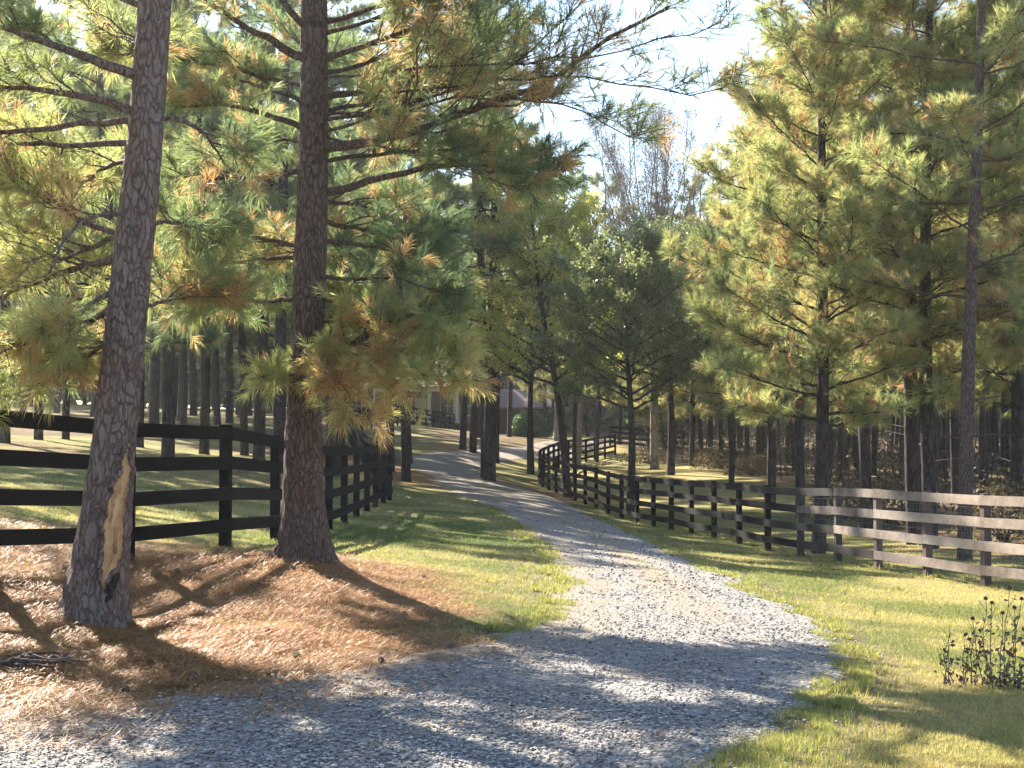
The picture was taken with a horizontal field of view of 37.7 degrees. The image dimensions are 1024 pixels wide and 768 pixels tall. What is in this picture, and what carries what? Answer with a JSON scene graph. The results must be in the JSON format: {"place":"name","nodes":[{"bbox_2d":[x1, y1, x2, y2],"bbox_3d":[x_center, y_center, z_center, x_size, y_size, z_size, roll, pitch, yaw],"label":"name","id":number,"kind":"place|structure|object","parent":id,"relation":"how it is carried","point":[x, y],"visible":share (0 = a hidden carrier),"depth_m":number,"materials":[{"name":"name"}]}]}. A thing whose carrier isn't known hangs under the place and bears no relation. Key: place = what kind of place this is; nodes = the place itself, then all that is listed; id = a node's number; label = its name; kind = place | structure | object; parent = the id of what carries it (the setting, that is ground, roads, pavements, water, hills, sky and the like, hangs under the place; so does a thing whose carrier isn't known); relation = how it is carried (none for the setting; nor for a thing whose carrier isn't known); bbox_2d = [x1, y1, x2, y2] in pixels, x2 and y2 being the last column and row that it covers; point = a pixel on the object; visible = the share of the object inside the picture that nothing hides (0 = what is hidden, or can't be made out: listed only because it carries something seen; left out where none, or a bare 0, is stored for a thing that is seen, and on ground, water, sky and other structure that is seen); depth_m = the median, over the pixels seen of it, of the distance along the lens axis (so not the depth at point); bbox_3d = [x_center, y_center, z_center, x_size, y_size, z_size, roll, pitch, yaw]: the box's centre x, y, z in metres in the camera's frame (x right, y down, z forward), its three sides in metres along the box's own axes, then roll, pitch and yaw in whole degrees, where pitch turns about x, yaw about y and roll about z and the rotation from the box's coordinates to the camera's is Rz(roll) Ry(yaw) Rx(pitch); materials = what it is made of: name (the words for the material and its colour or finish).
{"place":"outdoors","nodes":[
{"label":"outdoors","id":0,"kind":"place"},
{"bbox_2d":[0,439,919,767],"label":"gravel road","id":1,"kind":"structure","parent":0,"point":[454,471],"depth_m":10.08,"materials":[{"name":"grey gravel"}]},
{"bbox_2d":[0,0,1003,409],"label":"sky","id":2,"kind":"structure","parent":0,"point":[685,45],"materials":[{"name":"white"}]},
{"bbox_2d":[0,402,1023,767],"bbox_3d":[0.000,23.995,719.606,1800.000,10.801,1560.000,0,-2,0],"label":"ground","id":3,"kind":"structure","parent":0,"point":[434,440],"depth_m":17.77,"materials":[{"name":"green plant"}]},
{"bbox_2d":[0,17,55,267],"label":"pine tree","id":4,"kind":"object","parent":3,"relation":"on","point":[17,99],"visible":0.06,"depth_m":46.22,"materials":[{"name":"green plant"}]},
{"bbox_2d":[0,15,57,361],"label":"pine tree","id":5,"kind":"object","parent":3,"relation":"on","point":[11,113],"visible":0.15,"depth_m":28.27,"materials":[{"name":"green plant"}]},
{"bbox_2d":[0,0,94,442],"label":"pine tree","id":6,"kind":"object","parent":3,"relation":"on","point":[7,439],"visible":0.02,"depth_m":48.02,"materials":[{"name":"green plant"}]},
{"bbox_2d":[8,8,101,439],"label":"pine tree","id":7,"kind":"object","parent":3,"relation":"on","point":[38,434],"visible":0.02,"depth_m":53.89,"materials":[{"name":"green plant"}]},
{"bbox_2d":[18,214,95,412],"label":"pine tree","id":8,"kind":"object","parent":3,"relation":"on","point":[58,394],"depth_m":94.74,"materials":[{"name":"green plant"}]},
{"bbox_2d":[11,99,118,439],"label":"pine tree","id":9,"kind":"object","parent":3,"relation":"on","point":[66,408],"visible":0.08,"depth_m":56.91,"materials":[{"name":"green plant"}]},
{"bbox_2d":[56,42,104,416],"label":"pine tree","id":10,"kind":"object","parent":3,"relation":"on","point":[93,405],"depth_m":87.94,"materials":[{"name":"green plant"}]},
{"bbox_2d":[43,17,216,446],"bbox_3d":[-13.999,-6.685,56.540,7.623,18.797,9.157,-1,-2,25],"label":"pine tree","id":11,"kind":"object","parent":3,"relation":"on","point":[140,441],"depth_m":55.89,"materials":[{"name":"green plant"}]},
{"bbox_2d":[0,0,263,402],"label":"pine tree","id":12,"kind":"object","parent":3,"relation":"on","point":[103,112],"visible":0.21,"depth_m":38.09,"materials":[{"name":"green plant"}]},
{"bbox_2d":[53,0,238,351],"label":"pine tree","id":13,"kind":"object","parent":3,"relation":"on","point":[115,208],"visible":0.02,"depth_m":49.23,"materials":[{"name":"green plant"}]},
{"bbox_2d":[0,0,297,628],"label":"leaning pine tree","id":14,"kind":"object","parent":3,"relation":"on","point":[44,344],"visible":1,"depth_m":12.22,"materials":[{"name":"green plant"}]},
{"bbox_2d":[53,0,282,456],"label":"pine tree","id":15,"kind":"object","parent":3,"relation":"on","point":[168,400],"visible":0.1,"depth_m":44.76,"materials":[{"name":"green plant"}]},
{"bbox_2d":[109,0,228,423],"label":"pine tree","id":16,"kind":"object","parent":3,"relation":"on","point":[154,385],"visible":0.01,"depth_m":67.72,"materials":[{"name":"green plant"}]},
{"bbox_2d":[174,352,179,416],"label":"pine tree","id":17,"kind":"object","parent":3,"relation":"on","point":[176,370],"depth_m":94.91,"materials":[{"name":"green plant"}]},
{"bbox_2d":[145,165,224,424],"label":"pine tree","id":18,"kind":"object","parent":3,"relation":"on","point":[184,372],"visible":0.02,"depth_m":71.90,"materials":[{"name":"green plant"}]},
{"bbox_2d":[189,348,196,415],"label":"pine tree","id":19,"kind":"object","parent":3,"relation":"on","point":[193,387],"depth_m":99.65,"materials":[{"name":"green plant"}]},
{"bbox_2d":[0,410,392,559],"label":"board fence","id":20,"kind":"object","parent":3,"relation":"on","point":[225,463],"visible":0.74,"depth_m":16.27,"materials":[{"name":"black paint"}]},
{"bbox_2d":[161,315,246,420],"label":"pine tree","id":21,"kind":"object","parent":3,"relation":"on","point":[178,412],"depth_m":88.14,"materials":[{"name":"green plant"}]},
{"bbox_2d":[163,1,269,454],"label":"pine tree","id":22,"kind":"object","parent":3,"relation":"on","point":[204,446],"visible":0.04,"depth_m":54.93,"materials":[{"name":"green plant"}]},
{"bbox_2d":[176,95,257,424],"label":"pine tree","id":23,"kind":"object","parent":3,"relation":"on","point":[216,392],"visible":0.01,"depth_m":85.75,"materials":[{"name":"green plant"}]},
{"bbox_2d":[225,213,260,422],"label":"pine tree","id":24,"kind":"object","parent":3,"relation":"on","point":[229,415],"depth_m":89.86,"materials":[{"name":"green plant"}]},
{"bbox_2d":[230,169,291,365],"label":"pine tree","id":25,"kind":"object","parent":3,"relation":"on","point":[252,340],"visible":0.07,"depth_m":79.49,"materials":[{"name":"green plant"}]},
{"bbox_2d":[198,30,328,455],"bbox_3d":[-9.836,-5.086,56.011,6.577,16.141,5.971,0,-2,0],"label":"pine tree","id":26,"kind":"object","parent":3,"relation":"on","point":[243,418],"visible":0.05,"depth_m":55.91,"materials":[{"name":"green plant"}]},
{"bbox_2d":[188,0,364,459],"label":"pine tree","id":27,"kind":"object","parent":3,"relation":"on","point":[259,418],"visible":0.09,"depth_m":49.85,"materials":[{"name":"green plant"}]},
{"bbox_2d":[187,0,387,461],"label":"pine tree","id":28,"kind":"object","parent":3,"relation":"on","point":[279,409],"visible":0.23,"depth_m":45.99,"materials":[{"name":"green plant"}]},
{"bbox_2d":[275,74,366,445],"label":"pine tree","id":29,"kind":"object","parent":3,"relation":"on","point":[343,102],"visible":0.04,"depth_m":65.74,"materials":[{"name":"green plant"}]},
{"bbox_2d":[0,510,691,752],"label":"pine straw","id":30,"kind":"object","parent":3,"relation":"on","point":[194,642],"visible":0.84,"depth_m":11.38,"materials":[{"name":"brown plant"}]},
{"bbox_2d":[0,651,87,668],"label":"fallen branch","id":31,"kind":"object","parent":30,"relation":"on","point":[30,659],"visible":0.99,"depth_m":10.00,"materials":[{"name":"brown wood"}]},
{"bbox_2d":[235,0,474,466],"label":"pine tree","id":32,"kind":"object","parent":3,"relation":"on","point":[337,438],"visible":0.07,"depth_m":51.87,"materials":[{"name":"green plant"}]},
{"bbox_2d":[346,417,386,498],"bbox_3d":[-6.421,2.438,62.657,0.227,3.443,48.130,0,-2,-8],"label":"bush","id":33,"kind":"object","parent":3,"relation":"on","point":[358,437],"visible":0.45,"depth_m":58.39,"materials":[{"name":"green plant"}]},
{"bbox_2d":[335,24,466,471],"bbox_3d":[-4.314,-5.330,58.010,5.478,18.038,5.695,-1,-2,14],"label":"pine tree","id":34,"kind":"object","parent":3,"relation":"on","point":[456,194],"visible":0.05,"depth_m":57.83,"materials":[{"name":"green plant"}]},
{"bbox_2d":[352,406,455,429],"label":"board fence","id":35,"kind":"object","parent":3,"relation":"on","point":[433,419],"visible":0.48,"depth_m":113.28,"materials":[{"name":"black paint"}]},
{"bbox_2d":[332,44,476,462],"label":"pine tree","id":36,"kind":"object","parent":3,"relation":"on","point":[463,254],"visible":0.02,"depth_m":65.30,"materials":[{"name":"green plant"}]},
{"bbox_2d":[339,89,473,481],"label":"pine tree","id":37,"kind":"object","parent":3,"relation":"on","point":[405,456],"visible":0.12,"depth_m":53.46,"materials":[{"name":"green plant"}]},
{"bbox_2d":[348,360,479,430],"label":"brick house","id":38,"kind":"structure","parent":3,"relation":"on","point":[434,404],"depth_m":126.98,"materials":[{"name":"brown brick"}]},
{"bbox_2d":[63,0,774,564],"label":"pine tree","id":39,"kind":"object","parent":3,"relation":"on","point":[457,60],"visible":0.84,"depth_m":15.21,"materials":[{"name":"green plant"}]},
{"bbox_2d":[432,85,500,449],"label":"pine tree","id":40,"kind":"object","parent":3,"relation":"on","point":[463,430],"visible":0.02,"depth_m":81.91,"materials":[{"name":"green plant"}]},
{"bbox_2d":[402,35,553,477],"bbox_3d":[-1.302,-5.364,60.492,7.556,19.015,6.699,3,-4,-36],"label":"pine tree","id":41,"kind":"object","parent":3,"relation":"on","point":[464,197],"visible":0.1,"depth_m":60.52,"materials":[{"name":"green plant"}]},
{"bbox_2d":[450,57,534,452],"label":"pine tree","id":42,"kind":"object","parent":3,"relation":"on","point":[473,428],"visible":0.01,"depth_m":79.75,"materials":[{"name":"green plant"}]},
{"bbox_2d":[417,227,567,462],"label":"oak tree","id":43,"kind":"object","parent":3,"relation":"on","point":[497,419],"visible":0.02,"depth_m":75.88,"materials":[{"name":"green plant"}]},
{"bbox_2d":[413,1,592,480],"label":"pine tree","id":44,"kind":"object","parent":3,"relation":"on","point":[489,445],"visible":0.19,"depth_m":59.05,"materials":[{"name":"green plant"}]},
{"bbox_2d":[12,264,1010,433],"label":"distant wood","id":45,"kind":"object","parent":3,"relation":"on","point":[608,414],"visible":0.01,"depth_m":154.90,"materials":[{"name":"plant"}]},
{"bbox_2d":[0,434,1023,767],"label":"grass","id":46,"kind":"structure","parent":3,"relation":"on","point":[904,762],"depth_m":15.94,"materials":[{"name":"green plant"}]},
{"bbox_2d":[496,302,546,436],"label":"pine tree","id":47,"kind":"object","parent":3,"relation":"on","point":[510,402],"visible":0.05,"depth_m":105.02,"materials":[{"name":"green plant"}]},
{"bbox_2d":[499,389,551,433],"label":"open shed","id":48,"kind":"structure","parent":3,"relation":"on","point":[520,400],"depth_m":127.76,"materials":[{"name":"metal"}]},
{"bbox_2d":[512,410,551,437],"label":"round bush","id":49,"kind":"object","parent":3,"relation":"on","point":[541,428],"visible":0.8,"depth_m":107.34,"materials":[{"name":"green plant"}]},
{"bbox_2d":[460,218,610,473],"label":"oak tree","id":50,"kind":"object","parent":3,"relation":"on","point":[530,442],"visible":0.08,"depth_m":71.84,"materials":[{"name":"green plant"}]},
{"bbox_2d":[447,175,639,497],"bbox_3d":[1.165,-1.801,57.162,8.215,12.998,8.129,0,-2,0],"label":"oak tree","id":51,"kind":"object","parent":3,"relation":"on","point":[576,215],"visible":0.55,"depth_m":56.90,"materials":[{"name":"green plant"}]},
{"bbox_2d":[518,303,569,422],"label":"pine tree","id":52,"kind":"object","parent":3,"relation":"on","point":[537,396],"visible":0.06,"depth_m":120.05,"materials":[{"name":"green plant"}]},
{"bbox_2d":[549,158,594,418],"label":"pine tree","id":53,"kind":"object","parent":3,"relation":"on","point":[576,197],"visible":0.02,"depth_m":111.82,"materials":[{"name":"green plant"}]},
{"bbox_2d":[541,275,605,463],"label":"pine tree","id":54,"kind":"object","parent":3,"relation":"on","point":[574,432],"visible":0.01,"depth_m":73.90,"materials":[{"name":"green plant"}]},
{"bbox_2d":[567,383,605,436],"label":"pine tree","id":55,"kind":"object","parent":3,"relation":"on","point":[586,403],"visible":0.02,"depth_m":130.06,"materials":[{"name":"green plant"}]},
{"bbox_2d":[553,222,626,464],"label":"tree","id":56,"kind":"object","parent":3,"relation":"on","point":[579,429],"visible":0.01,"depth_m":81.95,"materials":[{"name":"plant"}]},
{"bbox_2d":[571,331,624,461],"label":"pine tree","id":57,"kind":"object","parent":3,"relation":"on","point":[597,433],"visible":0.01,"depth_m":90.01,"materials":[{"name":"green plant"}]},
{"bbox_2d":[575,169,637,436],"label":"pine tree","id":58,"kind":"object","parent":3,"relation":"on","point":[594,182],"visible":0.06,"depth_m":126.70,"materials":[{"name":"green plant"}]},
{"bbox_2d":[584,250,633,444],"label":"pine tree","id":59,"kind":"object","parent":3,"relation":"on","point":[620,412],"visible":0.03,"depth_m":106.87,"materials":[{"name":"green plant"}]},
{"bbox_2d":[520,218,723,511],"bbox_3d":[3.609,-0.415,50.606,6.682,10.148,6.967,0,-2,0],"label":"oak tree","id":60,"kind":"object","parent":3,"relation":"on","point":[579,338],"visible":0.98,"depth_m":49.72,"materials":[{"name":"green plant"}]},
{"bbox_2d":[609,426,683,450],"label":"board fence","id":61,"kind":"object","parent":3,"relation":"on","point":[642,434],"visible":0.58,"depth_m":103.17,"materials":[{"name":"black paint"}]},
{"bbox_2d":[619,443,675,463],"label":"dry bush","id":62,"kind":"object","parent":3,"relation":"on","point":[646,460],"visible":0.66,"depth_m":87.73,"materials":[{"name":"brown plant"}]},
{"bbox_2d":[557,93,744,468],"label":"bare tree","id":63,"kind":"object","parent":3,"relation":"on","point":[652,178],"visible":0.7,"depth_m":77.81,"materials":[{"name":"grey plant"}]},
{"bbox_2d":[617,305,689,430],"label":"pine tree","id":64,"kind":"object","parent":3,"relation":"on","point":[645,408],"visible":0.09,"depth_m":91.45,"materials":[{"name":"green plant"}]},
{"bbox_2d":[584,206,728,474],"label":"oak tree","id":65,"kind":"object","parent":3,"relation":"on","point":[686,231],"visible":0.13,"depth_m":71.34,"materials":[{"name":"green plant"}]},
{"bbox_2d":[631,211,727,465],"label":"pine tree","id":66,"kind":"object","parent":3,"relation":"on","point":[684,410],"visible":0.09,"depth_m":79.74,"materials":[{"name":"green plant"}]},
{"bbox_2d":[675,173,713,446],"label":"pine tree","id":67,"kind":"object","parent":3,"relation":"on","point":[709,425],"visible":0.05,"depth_m":109.78,"materials":[{"name":"green plant"}]},
{"bbox_2d":[689,447,750,469],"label":"dry bush","id":68,"kind":"object","parent":3,"relation":"on","point":[721,465],"visible":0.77,"depth_m":75.75,"materials":[{"name":"brown plant"}]},
{"bbox_2d":[681,171,767,483],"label":"pine tree","id":69,"kind":"object","parent":3,"relation":"on","point":[711,403],"visible":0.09,"depth_m":63.91,"materials":[{"name":"green plant"}]},
{"bbox_2d":[723,454,779,475],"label":"dry bush","id":70,"kind":"object","parent":3,"relation":"on","point":[749,467],"visible":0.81,"depth_m":69.67,"materials":[{"name":"brown plant"}]},
{"bbox_2d":[670,52,848,502],"bbox_3d":[8.992,-3.623,52.306,7.471,16.572,7.617,-1,-2,24],"label":"pine tree","id":71,"kind":"object","parent":3,"relation":"on","point":[724,214],"visible":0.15,"depth_m":52.09,"materials":[{"name":"green plant"}]},
{"bbox_2d":[726,247,795,455],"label":"pine tree","id":72,"kind":"object","parent":3,"relation":"on","point":[785,398],"visible":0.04,"depth_m":70.61,"materials":[{"name":"green plant"}]},
{"bbox_2d":[724,329,804,465],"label":"pine tree","id":73,"kind":"object","parent":3,"relation":"on","point":[758,426],"depth_m":79.08,"materials":[{"name":"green plant"}]},
{"bbox_2d":[538,434,1023,586],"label":"board fence","id":74,"kind":"object","parent":3,"relation":"on","point":[985,546],"visible":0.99,"depth_m":27.86,"materials":[{"name":"brown wood"}]},
{"bbox_2d":[683,0,879,518],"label":"pine tree","id":75,"kind":"object","parent":3,"relation":"on","point":[799,455],"visible":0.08,"depth_m":46.02,"materials":[{"name":"green plant"}]},
{"bbox_2d":[764,267,816,469],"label":"pine tree","id":76,"kind":"object","parent":3,"relation":"on","point":[792,442],"depth_m":74.79,"materials":[{"name":"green plant"}]},
{"bbox_2d":[656,0,960,553],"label":"pine tree","id":77,"kind":"object","parent":3,"relation":"on","point":[713,276],"visible":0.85,"depth_m":30.73,"materials":[{"name":"green plant"}]},
{"bbox_2d":[615,386,1023,530],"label":"undergrowth","id":78,"kind":"object","parent":3,"relation":"on","point":[781,448],"visible":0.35,"depth_m":70.41,"materials":[{"name":"brown plant"}]},
{"bbox_2d":[806,142,841,480],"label":"pine tree","id":79,"kind":"object","parent":3,"relation":"on","point":[831,434],"depth_m":64.24,"materials":[{"name":"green plant"}]},
{"bbox_2d":[808,368,843,480],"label":"pine tree","id":80,"kind":"object","parent":3,"relation":"on","point":[840,449],"visible":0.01,"depth_m":65.51,"materials":[{"name":"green plant"}]},
{"bbox_2d":[805,478,859,519],"bbox_3d":[9.997,3.437,44.894,2.554,1.262,1.932,0,-2,0],"label":"dry bush","id":81,"kind":"object","parent":3,"relation":"on","point":[846,500],"visible":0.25,"depth_m":44.74,"materials":[{"name":"brown plant"}]},
{"bbox_2d":[812,171,879,484],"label":"pine tree","id":82,"kind":"object","parent":3,"relation":"on","point":[855,450],"depth_m":62.77,"materials":[{"name":"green plant"}]},
{"bbox_2d":[751,2,964,528],"bbox_3d":[9.415,-4.368,40.195,6.482,17.068,6.910,1,-2,-14],"label":"pine tree","id":83,"kind":"object","parent":3,"relation":"on","point":[865,462],"visible":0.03,"depth_m":39.86,"materials":[{"name":"green plant"}]},
{"bbox_2d":[740,0,1023,544],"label":"pine tree","id":84,"kind":"object","parent":3,"relation":"on","point":[955,238],"visible":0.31,"depth_m":32.13,"materials":[{"name":"green plant"}]},
{"bbox_2d":[871,126,895,478],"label":"pine tree","id":85,"kind":"object","parent":3,"relation":"on","point":[875,442],"depth_m":67.50,"materials":[{"name":"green plant"}]},
{"bbox_2d":[844,477,939,528],"bbox_3d":[10.149,3.153,39.914,2.562,1.366,1.939,0,-2,0],"label":"dry bush","id":86,"kind":"object","parent":3,"relation":"on","point":[893,502],"visible":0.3,"depth_m":39.80,"materials":[{"name":"brown plant"}]},
{"bbox_2d":[793,0,1023,548],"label":"pine tree","id":87,"kind":"object","parent":3,"relation":"on","point":[928,467],"visible":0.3,"depth_m":31.33,"materials":[{"name":"green plant"}]},
{"bbox_2d":[795,0,1023,560],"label":"pine tree","id":88,"kind":"object","parent":3,"relation":"on","point":[971,96],"visible":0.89,"depth_m":28.31,"materials":[{"name":"green plant"}]},
{"bbox_2d":[916,295,947,492],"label":"pine tree","id":89,"kind":"object","parent":3,"relation":"on","point":[944,441],"depth_m":57.15,"materials":[{"name":"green plant"}]},
{"bbox_2d":[933,403,938,481],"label":"pine tree","id":90,"kind":"object","parent":3,"relation":"on","point":[937,436],"depth_m":65.69,"materials":[{"name":"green plant"}]},
{"bbox_2d":[872,11,1023,503],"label":"pine tree","id":91,"kind":"object","parent":3,"relation":"on","point":[954,442],"depth_m":49.76,"materials":[{"name":"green plant"}]},
{"bbox_2d":[882,0,1023,533],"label":"pine tree","id":92,"kind":"object","parent":3,"relation":"on","point":[1013,366],"visible":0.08,"depth_m":35.91,"materials":[{"name":"green plant"}]},
{"bbox_2d":[933,620,987,687],"bbox_3d":[3.152,1.915,10.521,0.409,0.531,0.290,0,-2,0],"label":"withered plant","id":93,"kind":"object","parent":3,"relation":"on","point":[961,678],"visible":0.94,"depth_m":10.53,"materials":[{"name":"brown plant"}]},
{"bbox_2d":[940,1,1003,493],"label":"pine tree","id":94,"kind":"object","parent":3,"relation":"on","point":[981,423],"depth_m":54.62,"materials":[{"name":"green plant"}]},
{"bbox_2d":[946,474,1023,543],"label":"dry bush","id":95,"kind":"object","parent":3,"relation":"on","point":[1004,538],"visible":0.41,"depth_m":32.85,"materials":[{"name":"brown plant"}]},
{"bbox_2d":[976,364,1000,466],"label":"pine tree","id":96,"kind":"object","parent":3,"relation":"on","point":[994,427],"depth_m":82.61,"materials":[{"name":"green plant"}]},
{"bbox_2d":[985,366,992,470],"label":"pine tree","id":97,"kind":"object","parent":3,"relation":"on","point":[989,414],"visible":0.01,"depth_m":77.88,"materials":[{"name":"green plant"}]},
{"bbox_2d":[976,241,1010,477],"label":"pine tree","id":98,"kind":"object","parent":3,"relation":"on","point":[1007,436],"visible":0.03,"depth_m":66.76,"materials":[{"name":"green plant"}]},
{"bbox_2d":[966,586,1023,690],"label":"coneflower clump","id":99,"kind":"object","parent":3,"relation":"on","point":[1003,681],"visible":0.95,"depth_m":10.51,"materials":[{"name":"green plant"}]},
{"bbox_2d":[1000,370,1005,469],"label":"pine tree","id":100,"kind":"object","parent":3,"relation":"on","point":[1003,419],"visible":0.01,"depth_m":79.61,"materials":[{"name":"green plant"}]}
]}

